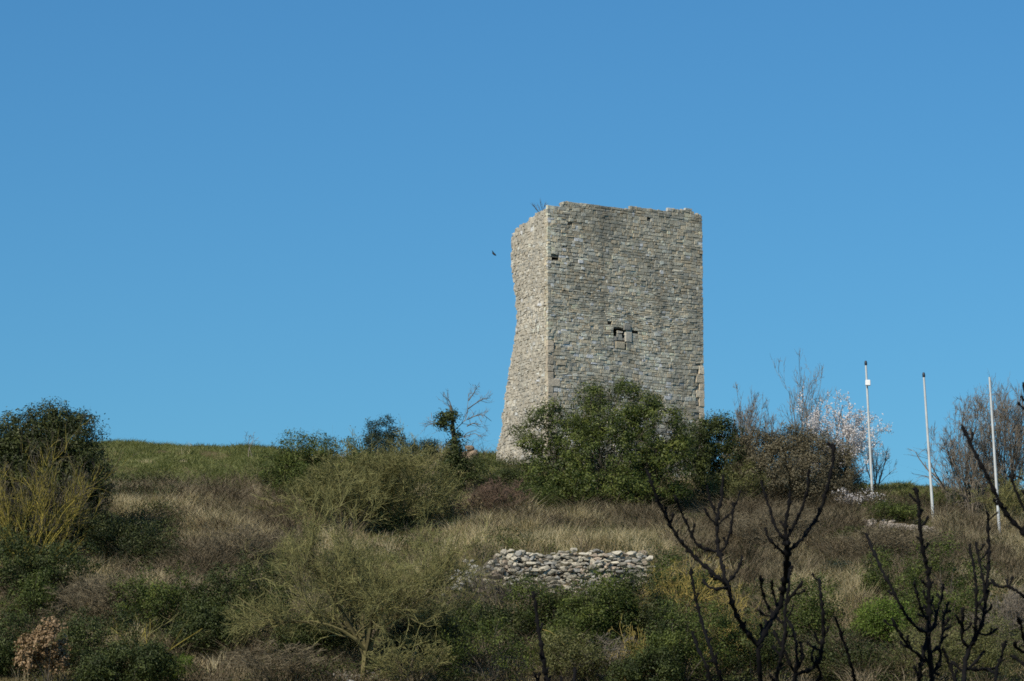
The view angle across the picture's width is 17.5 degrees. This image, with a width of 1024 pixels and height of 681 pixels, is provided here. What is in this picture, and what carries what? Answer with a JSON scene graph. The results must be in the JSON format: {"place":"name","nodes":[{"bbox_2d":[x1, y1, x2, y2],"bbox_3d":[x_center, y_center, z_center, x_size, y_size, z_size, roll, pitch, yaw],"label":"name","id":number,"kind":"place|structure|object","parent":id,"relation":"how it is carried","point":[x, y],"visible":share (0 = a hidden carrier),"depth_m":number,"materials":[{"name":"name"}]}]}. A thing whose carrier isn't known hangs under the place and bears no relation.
{"place":"outdoors","nodes":[
{"label":"outdoors","id":0,"kind":"place"},
{"bbox_2d":[0,439,1023,680],"bbox_3d":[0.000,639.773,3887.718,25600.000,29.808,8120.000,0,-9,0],"label":"ground","id":1,"kind":"structure","parent":0,"point":[393,563],"depth_m":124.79,"materials":[{"name":"beige plant"}]},
{"bbox_2d":[0,606,40,677],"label":"shrub","id":2,"kind":"object","parent":1,"relation":"on","point":[7,652],"visible":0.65,"depth_m":112.55,"materials":[{"name":"green plant"}]},
{"bbox_2d":[0,565,62,622],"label":"shrub","id":3,"kind":"object","parent":1,"relation":"on","point":[38,595],"visible":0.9,"depth_m":118.02,"materials":[{"name":"green plant"}]},
{"bbox_2d":[12,616,72,680],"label":"withered shrub","id":4,"kind":"object","parent":1,"relation":"on","point":[56,655],"visible":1,"depth_m":109.20,"materials":[{"name":"brown plant"}]},
{"bbox_2d":[0,524,104,603],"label":"shrub","id":5,"kind":"object","parent":1,"relation":"on","point":[44,561],"visible":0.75,"depth_m":120.79,"materials":[{"name":"green plant"}]},
{"bbox_2d":[0,396,123,562],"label":"evergreen oak","id":6,"kind":"object","parent":1,"relation":"on","point":[12,445],"visible":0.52,"depth_m":129.28,"materials":[{"name":"green plant"}]},
{"bbox_2d":[0,410,139,566],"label":"shrub","id":7,"kind":"object","parent":1,"relation":"on","point":[70,515],"visible":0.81,"depth_m":126.00,"materials":[{"name":"green plant"}]},
{"bbox_2d":[53,599,145,677],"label":"shrub","id":8,"kind":"object","parent":1,"relation":"on","point":[79,634],"visible":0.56,"depth_m":110.98,"materials":[{"name":"green plant"}]},
{"bbox_2d":[31,566,173,626],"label":"shrub","id":9,"kind":"object","parent":1,"relation":"on","point":[103,598],"visible":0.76,"depth_m":117.70,"materials":[{"name":"green plant"}]},
{"bbox_2d":[67,636,183,680],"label":"shrub","id":10,"kind":"object","parent":1,"relation":"on","point":[148,664],"visible":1,"depth_m":108.57,"materials":[{"name":"green plant"}]},
{"bbox_2d":[75,506,189,569],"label":"shrub","id":11,"kind":"object","parent":1,"relation":"on","point":[132,532],"visible":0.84,"depth_m":126.41,"materials":[{"name":"green plant"}]},
{"bbox_2d":[104,482,187,499],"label":"shrub","id":12,"kind":"object","parent":1,"relation":"on","point":[148,490],"visible":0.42,"depth_m":139.53,"materials":[{"name":"brown plant"}]},
{"bbox_2d":[89,606,214,654],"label":"shrub","id":13,"kind":"object","parent":1,"relation":"on","point":[145,637],"visible":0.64,"depth_m":113.20,"materials":[{"name":"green plant"}]},
{"bbox_2d":[105,558,203,634],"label":"shrub","id":14,"kind":"object","parent":1,"relation":"on","point":[144,599],"visible":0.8,"depth_m":116.47,"materials":[{"name":"green plant"}]},
{"bbox_2d":[164,652,194,680],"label":"shrub","id":15,"kind":"object","parent":1,"relation":"on","point":[184,659],"visible":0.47,"depth_m":110.72,"materials":[{"name":"green plant"}]},
{"bbox_2d":[165,598,253,660],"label":"shrub","id":16,"kind":"object","parent":1,"relation":"on","point":[209,619],"visible":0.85,"depth_m":113.93,"materials":[{"name":"green plant"}]},
{"bbox_2d":[174,539,300,637],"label":"shrub","id":17,"kind":"object","parent":1,"relation":"on","point":[217,594],"visible":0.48,"depth_m":116.20,"materials":[{"name":"green plant"}]},
{"bbox_2d":[182,519,309,563],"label":"shrub","id":18,"kind":"object","parent":1,"relation":"on","point":[246,535],"visible":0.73,"depth_m":127.49,"materials":[{"name":"brown plant"}]},
{"bbox_2d":[244,432,260,456],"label":"sapling","id":19,"kind":"object","parent":1,"relation":"on","point":[251,442],"visible":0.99,"depth_m":162.29,"materials":[{"name":"green plant"}]},
{"bbox_2d":[224,560,293,625],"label":"shrub","id":20,"kind":"object","parent":1,"relation":"on","point":[259,585],"visible":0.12,"depth_m":119.07,"materials":[{"name":"green plant"}]},
{"bbox_2d":[241,457,286,484],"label":"shrub","id":21,"kind":"object","parent":1,"relation":"on","point":[250,469],"visible":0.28,"depth_m":147.94,"materials":[{"name":"green plant"}]},
{"bbox_2d":[202,635,350,680],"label":"shrub","id":22,"kind":"object","parent":1,"relation":"on","point":[294,669],"visible":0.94,"depth_m":110.08,"materials":[{"name":"green plant"}]},
{"bbox_2d":[266,608,361,658],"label":"shrub","id":23,"kind":"object","parent":1,"relation":"on","point":[297,637],"visible":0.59,"depth_m":113.20,"materials":[{"name":"green plant"}]},
{"bbox_2d":[253,425,383,499],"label":"shrub","id":24,"kind":"object","parent":1,"relation":"on","point":[297,465],"visible":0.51,"depth_m":143.09,"materials":[{"name":"green plant"}]},
{"bbox_2d":[249,446,437,532],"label":"shrub","id":25,"kind":"object","parent":1,"relation":"on","point":[310,495],"visible":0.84,"depth_m":135.69,"materials":[{"name":"green plant"}]},
{"bbox_2d":[312,668,404,680],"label":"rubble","id":26,"kind":"object","parent":1,"relation":"on","point":[355,674],"visible":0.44,"depth_m":111.66,"materials":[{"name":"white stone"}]},
{"bbox_2d":[219,467,509,680],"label":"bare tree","id":27,"kind":"object","parent":1,"relation":"on","point":[373,594],"visible":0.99,"depth_m":111.22,"materials":[{"name":"green plant"}]},
{"bbox_2d":[357,413,407,457],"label":"conifer","id":28,"kind":"object","parent":1,"relation":"on","point":[375,436],"visible":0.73,"depth_m":158.13,"materials":[{"name":"green plant"}]},
{"bbox_2d":[311,419,478,530],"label":"shrub","id":29,"kind":"object","parent":1,"relation":"on","point":[401,467],"visible":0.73,"depth_m":136.38,"materials":[{"name":"green plant"}]},
{"bbox_2d":[363,628,457,680],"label":"shrub","id":30,"kind":"object","parent":1,"relation":"on","point":[383,661],"visible":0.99,"depth_m":109.83,"materials":[{"name":"green plant"}]},
{"bbox_2d":[399,437,440,458],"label":"conifer","id":31,"kind":"object","parent":1,"relation":"on","point":[422,442],"visible":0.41,"depth_m":157.12,"materials":[{"name":"green plant"}]},
{"bbox_2d":[375,601,478,665],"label":"shrub","id":32,"kind":"object","parent":1,"relation":"on","point":[446,621],"visible":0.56,"depth_m":113.27,"materials":[{"name":"green plant"}]},
{"bbox_2d":[420,384,492,495],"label":"ivy tree","id":33,"kind":"object","parent":1,"relation":"on","point":[457,457],"visible":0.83,"depth_m":145.63,"materials":[{"name":"green plant"}]},
{"bbox_2d":[442,559,479,595],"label":"rubble","id":34,"kind":"object","parent":1,"relation":"on","point":[462,578],"visible":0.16,"depth_m":128.35,"materials":[{"name":"white stone"}]},
{"bbox_2d":[461,445,478,457],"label":"boulder","id":35,"kind":"object","parent":1,"relation":"on","point":[471,448],"visible":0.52,"depth_m":153.20,"materials":[{"name":"white stone"}]},
{"bbox_2d":[427,594,535,644],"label":"shrub","id":36,"kind":"object","parent":1,"relation":"on","point":[512,623],"visible":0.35,"depth_m":117.07,"materials":[{"name":"green plant"}]},
{"bbox_2d":[420,600,547,680],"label":"shrub","id":37,"kind":"object","parent":1,"relation":"on","point":[475,628],"visible":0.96,"depth_m":110.40,"materials":[{"name":"green plant"}]},
{"bbox_2d":[443,477,536,518],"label":"shrub","id":38,"kind":"object","parent":1,"relation":"on","point":[505,490],"visible":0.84,"depth_m":138.63,"materials":[{"name":"green plant"}]},
{"bbox_2d":[460,452,522,489],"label":"shrub","id":39,"kind":"object","parent":1,"relation":"on","point":[503,473],"visible":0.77,"depth_m":145.42,"materials":[{"name":"green plant"}]},
{"bbox_2d":[447,552,543,610],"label":"shrub","id":40,"kind":"object","parent":1,"relation":"on","point":[498,591],"visible":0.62,"depth_m":122.99,"materials":[{"name":"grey plant"}]},
{"bbox_2d":[0,435,1023,680],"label":"scrub","id":41,"kind":"object","parent":1,"relation":"on","point":[750,505],"visible":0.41,"depth_m":130.76,"materials":[{"name":"plant"}]},
{"bbox_2d":[0,435,1023,680],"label":"dead stalks","id":42,"kind":"object","parent":1,"relation":"on","point":[774,569],"visible":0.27,"depth_m":132.04,"materials":[{"name":"brown plant"}]},
{"bbox_2d":[13,437,1022,644],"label":"green grass","id":43,"kind":"structure","parent":1,"relation":"on","point":[193,458],"depth_m":156.34,"materials":[{"name":"green plant"}]},
{"bbox_2d":[486,573,576,634],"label":"shrub","id":44,"kind":"object","parent":1,"relation":"on","point":[551,601],"visible":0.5,"depth_m":118.14,"materials":[{"name":"green plant"}]},
{"bbox_2d":[508,476,566,510],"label":"shrub","id":45,"kind":"object","parent":1,"relation":"on","point":[544,495],"visible":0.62,"depth_m":139.93,"materials":[{"name":"green plant"}]},
{"bbox_2d":[513,574,580,630],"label":"vine tangle","id":46,"kind":"object","parent":1,"relation":"on","point":[543,606],"visible":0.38,"depth_m":118.64,"materials":[{"name":"green plant"}]},
{"bbox_2d":[531,591,576,680],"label":"tree","id":47,"kind":"object","parent":1,"relation":"on","point":[541,644],"visible":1,"depth_m":20.20,"materials":[{"name":"black plant"}]},
{"bbox_2d":[468,548,655,595],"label":"terrace wall","id":48,"kind":"structure","parent":1,"relation":"on","point":[614,559],"depth_m":128.11,"materials":[{"name":"white stone"}]},
{"bbox_2d":[638,550,647,556],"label":"boulder","id":49,"kind":"object","parent":48,"relation":"on","point":[645,551],"visible":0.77,"depth_m":129.49,"materials":[{"name":"white stone"}]},
{"bbox_2d":[527,622,610,680],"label":"shrub","id":50,"kind":"object","parent":1,"relation":"on","point":[566,658],"visible":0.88,"depth_m":109.80,"materials":[{"name":"green plant"}]},
{"bbox_2d":[533,560,646,660],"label":"shrub","id":51,"kind":"object","parent":1,"relation":"on","point":[602,615],"visible":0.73,"depth_m":115.13,"materials":[{"name":"green plant"}]},
{"bbox_2d":[496,201,704,479],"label":"tower","id":52,"kind":"structure","parent":1,"relation":"on","point":[598,289],"depth_m":154.33,"materials":[{"name":"grey stone"}]},
{"bbox_2d":[613,324,631,349],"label":"slit window","id":53,"kind":"structure","parent":52,"relation":"in","point":[627,335],"depth_m":154.13,"materials":[{"name":"grey stone"}]},
{"bbox_2d":[505,361,699,513],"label":"shrub","id":54,"kind":"object","parent":1,"relation":"on","point":[633,477],"visible":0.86,"depth_m":142.61,"materials":[{"name":"green plant"}]},
{"bbox_2d":[560,629,648,680],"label":"shrub","id":55,"kind":"object","parent":1,"relation":"on","point":[616,648],"visible":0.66,"depth_m":110.05,"materials":[{"name":"green plant"}]},
{"bbox_2d":[604,615,653,680],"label":"vine tangle","id":56,"kind":"object","parent":1,"relation":"on","point":[634,645],"visible":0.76,"depth_m":110.19,"materials":[{"name":"green plant"}]},
{"bbox_2d":[596,642,690,680],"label":"shrub","id":57,"kind":"object","parent":1,"relation":"on","point":[636,673],"visible":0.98,"depth_m":109.12,"materials":[{"name":"green plant"}]},
{"bbox_2d":[609,561,688,647],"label":"shrub","id":58,"kind":"object","parent":1,"relation":"on","point":[642,616],"visible":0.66,"depth_m":115.41,"materials":[{"name":"green plant"}]},
{"bbox_2d":[642,544,721,602],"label":"shrub","id":59,"kind":"object","parent":1,"relation":"on","point":[673,557],"visible":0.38,"depth_m":122.79,"materials":[{"name":"green plant"}]},
{"bbox_2d":[631,551,737,623],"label":"vine tangle","id":60,"kind":"object","parent":1,"relation":"on","point":[687,593],"visible":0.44,"depth_m":120.41,"materials":[{"name":"green plant"}]},
{"bbox_2d":[631,588,746,680],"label":"shrub","id":61,"kind":"object","parent":1,"relation":"on","point":[688,650],"visible":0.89,"depth_m":110.25,"materials":[{"name":"green plant"}]},
{"bbox_2d":[689,567,721,680],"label":"tree","id":62,"kind":"object","parent":1,"relation":"on","point":[713,660],"visible":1,"depth_m":19.33,"materials":[{"name":"black plant"}]},
{"bbox_2d":[678,409,751,501],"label":"bush","id":63,"kind":"object","parent":1,"relation":"on","point":[710,450],"visible":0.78,"depth_m":146.82,"materials":[{"name":"green plant"}]},
{"bbox_2d":[680,578,768,670],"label":"vine tangle","id":64,"kind":"object","parent":1,"relation":"on","point":[741,599],"visible":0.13,"depth_m":114.29,"materials":[{"name":"plant"}]},
{"bbox_2d":[692,457,770,507],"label":"shrub","id":65,"kind":"object","parent":1,"relation":"on","point":[737,483],"visible":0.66,"depth_m":144.76,"materials":[{"name":"green plant"}]},
{"bbox_2d":[645,442,835,680],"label":"tree","id":66,"kind":"object","parent":1,"relation":"on","point":[786,552],"visible":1,"depth_m":20.06,"materials":[{"name":"black plant"}]},
{"bbox_2d":[706,383,790,498],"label":"bare tree","id":67,"kind":"object","parent":1,"relation":"on","point":[749,411],"visible":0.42,"depth_m":150.21,"materials":[{"name":"plant"}]},
{"bbox_2d":[709,598,802,680],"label":"shrub","id":68,"kind":"object","parent":1,"relation":"on","point":[766,654],"visible":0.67,"depth_m":111.09,"materials":[{"name":"green plant"}]},
{"bbox_2d":[718,500,829,548],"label":"shrub","id":69,"kind":"object","parent":1,"relation":"on","point":[739,526],"visible":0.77,"depth_m":134.57,"materials":[{"name":"plant"}]},
{"bbox_2d":[719,414,865,506],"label":"shrub","id":70,"kind":"object","parent":1,"relation":"on","point":[794,452],"visible":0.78,"depth_m":146.58,"materials":[{"name":"green plant"}]},
{"bbox_2d":[770,349,835,448],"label":"bare tree","id":71,"kind":"object","parent":1,"relation":"on","point":[808,410],"visible":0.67,"depth_m":159.61,"materials":[{"name":"brown plant"}]},
{"bbox_2d":[764,568,854,649],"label":"shrub","id":72,"kind":"object","parent":1,"relation":"on","point":[809,618],"visible":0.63,"depth_m":117.06,"materials":[{"name":"green plant"}]},
{"bbox_2d":[769,565,855,680],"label":"tree","id":73,"kind":"object","parent":1,"relation":"on","point":[797,665],"visible":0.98,"depth_m":20.61,"materials":[{"name":"black plant"}]},
{"bbox_2d":[808,465,865,502],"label":"shrub","id":74,"kind":"object","parent":1,"relation":"on","point":[857,482],"visible":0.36,"depth_m":147.63,"materials":[{"name":"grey plant"}]},
{"bbox_2d":[821,557,854,572],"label":"shrub","id":75,"kind":"object","parent":1,"relation":"on","point":[839,562],"visible":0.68,"depth_m":129.66,"materials":[{"name":"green plant"}]},
{"bbox_2d":[793,382,893,478],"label":"almond tree","id":76,"kind":"object","parent":1,"relation":"on","point":[847,431],"visible":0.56,"depth_m":153.22,"materials":[{"name":"grey plant"}]},
{"bbox_2d":[829,524,864,540],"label":"shrub","id":77,"kind":"object","parent":1,"relation":"on","point":[840,532],"visible":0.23,"depth_m":135.70,"materials":[{"name":"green plant"}]},
{"bbox_2d":[793,624,908,680],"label":"shrub","id":78,"kind":"object","parent":1,"relation":"on","point":[867,650],"visible":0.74,"depth_m":111.67,"materials":[{"name":"green plant"}]},
{"bbox_2d":[832,486,884,505],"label":"blossom shrub","id":79,"kind":"object","parent":1,"relation":"on","point":[870,494],"visible":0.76,"depth_m":145.36,"materials":[{"name":"grey plant"}]},
{"bbox_2d":[864,361,873,496],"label":"pole","id":80,"kind":"object","parent":1,"relation":"on","point":[867,382],"visible":0.94,"depth_m":152.16,"materials":[{"name":"metal"}]},
{"bbox_2d":[856,430,897,489],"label":"bare tree","id":81,"kind":"object","parent":1,"relation":"on","point":[876,466],"visible":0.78,"depth_m":156.15,"materials":[{"name":"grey plant"}]},
{"bbox_2d":[845,592,921,644],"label":"shrub","id":82,"kind":"object","parent":1,"relation":"on","point":[869,615],"visible":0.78,"depth_m":116.45,"materials":[{"name":"green plant"}]},
{"bbox_2d":[852,543,924,603],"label":"shrub","id":83,"kind":"object","parent":1,"relation":"on","point":[875,575],"visible":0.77,"depth_m":124.96,"materials":[{"name":"green plant"}]},
{"bbox_2d":[829,523,949,557],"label":"shrub","id":84,"kind":"object","parent":1,"relation":"on","point":[886,539],"visible":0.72,"depth_m":131.50,"materials":[{"name":"green plant"}]},
{"bbox_2d":[861,498,924,520],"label":"shrub","id":85,"kind":"object","parent":1,"relation":"on","point":[896,509],"visible":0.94,"depth_m":142.78,"materials":[{"name":"green plant"}]},
{"bbox_2d":[866,518,940,532],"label":"rubble","id":86,"kind":"object","parent":1,"relation":"on","point":[891,523],"visible":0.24,"depth_m":141.87,"materials":[{"name":"white stone"}]},
{"bbox_2d":[864,487,957,680],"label":"tree","id":87,"kind":"object","parent":1,"relation":"on","point":[927,644],"visible":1,"depth_m":19.97,"materials":[{"name":"black plant"}]},
{"bbox_2d":[903,446,950,490],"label":"dead tree","id":88,"kind":"object","parent":1,"relation":"on","point":[937,478],"visible":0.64,"depth_m":153.22,"materials":[{"name":"plant"}]},
{"bbox_2d":[922,372,933,513],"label":"pole","id":89,"kind":"object","parent":1,"relation":"on","point":[929,457],"visible":0.95,"depth_m":144.12,"materials":[{"name":"metal"}]},
{"bbox_2d":[887,528,1005,633],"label":"shrub","id":90,"kind":"object","parent":1,"relation":"on","point":[970,599],"visible":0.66,"depth_m":119.98,"materials":[{"name":"green plant"}]},
{"bbox_2d":[919,487,979,508],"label":"shrub","id":91,"kind":"object","parent":1,"relation":"on","point":[956,493],"visible":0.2,"depth_m":147.49,"materials":[{"name":"green plant"}]},
{"bbox_2d":[888,603,1023,680],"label":"shrub","id":92,"kind":"object","parent":1,"relation":"on","point":[988,653],"visible":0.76,"depth_m":110.90,"materials":[{"name":"green plant"}]},
{"bbox_2d":[925,387,1008,515],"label":"bare tree","id":93,"kind":"object","parent":1,"relation":"on","point":[968,457],"visible":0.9,"depth_m":145.82,"materials":[{"name":"brown plant"}]},
{"bbox_2d":[950,511,1007,680],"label":"tree","id":94,"kind":"object","parent":1,"relation":"on","point":[986,583],"visible":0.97,"depth_m":20.65,"materials":[{"name":"black plant"}]},
{"bbox_2d":[962,453,1021,498],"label":"conifer","id":95,"kind":"object","parent":1,"relation":"on","point":[985,482],"visible":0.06,"depth_m":152.95,"materials":[{"name":"green plant"}]},
{"bbox_2d":[961,382,1023,680],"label":"tree","id":96,"kind":"object","parent":1,"relation":"on","point":[1000,504],"visible":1,"depth_m":19.58,"materials":[{"name":"black plant"}]},
{"bbox_2d":[965,584,1023,646],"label":"shrub","id":97,"kind":"object","parent":1,"relation":"on","point":[1015,604],"visible":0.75,"depth_m":117.13,"materials":[{"name":"plant"}]},
{"bbox_2d":[989,377,1000,531],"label":"pole","id":98,"kind":"object","parent":1,"relation":"on","point":[994,457],"visible":0.72,"depth_m":141.98,"materials":[{"name":"metal"}]},
{"bbox_2d":[969,368,1023,497],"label":"bare tree","id":99,"kind":"object","parent":1,"relation":"on","point":[1014,460],"visible":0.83,"depth_m":147.84,"materials":[{"name":"brown plant"}]},
{"bbox_2d":[970,468,1023,518],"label":"shrub","id":100,"kind":"object","parent":1,"relation":"on","point":[1008,500],"visible":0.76,"depth_m":144.55,"materials":[{"name":"green plant"}]},
{"bbox_2d":[0,0,1023,487],"label":"sky","id":101,"kind":"structure","parent":0,"point":[221,221],"materials":[{"name":"blue"}]}
]}

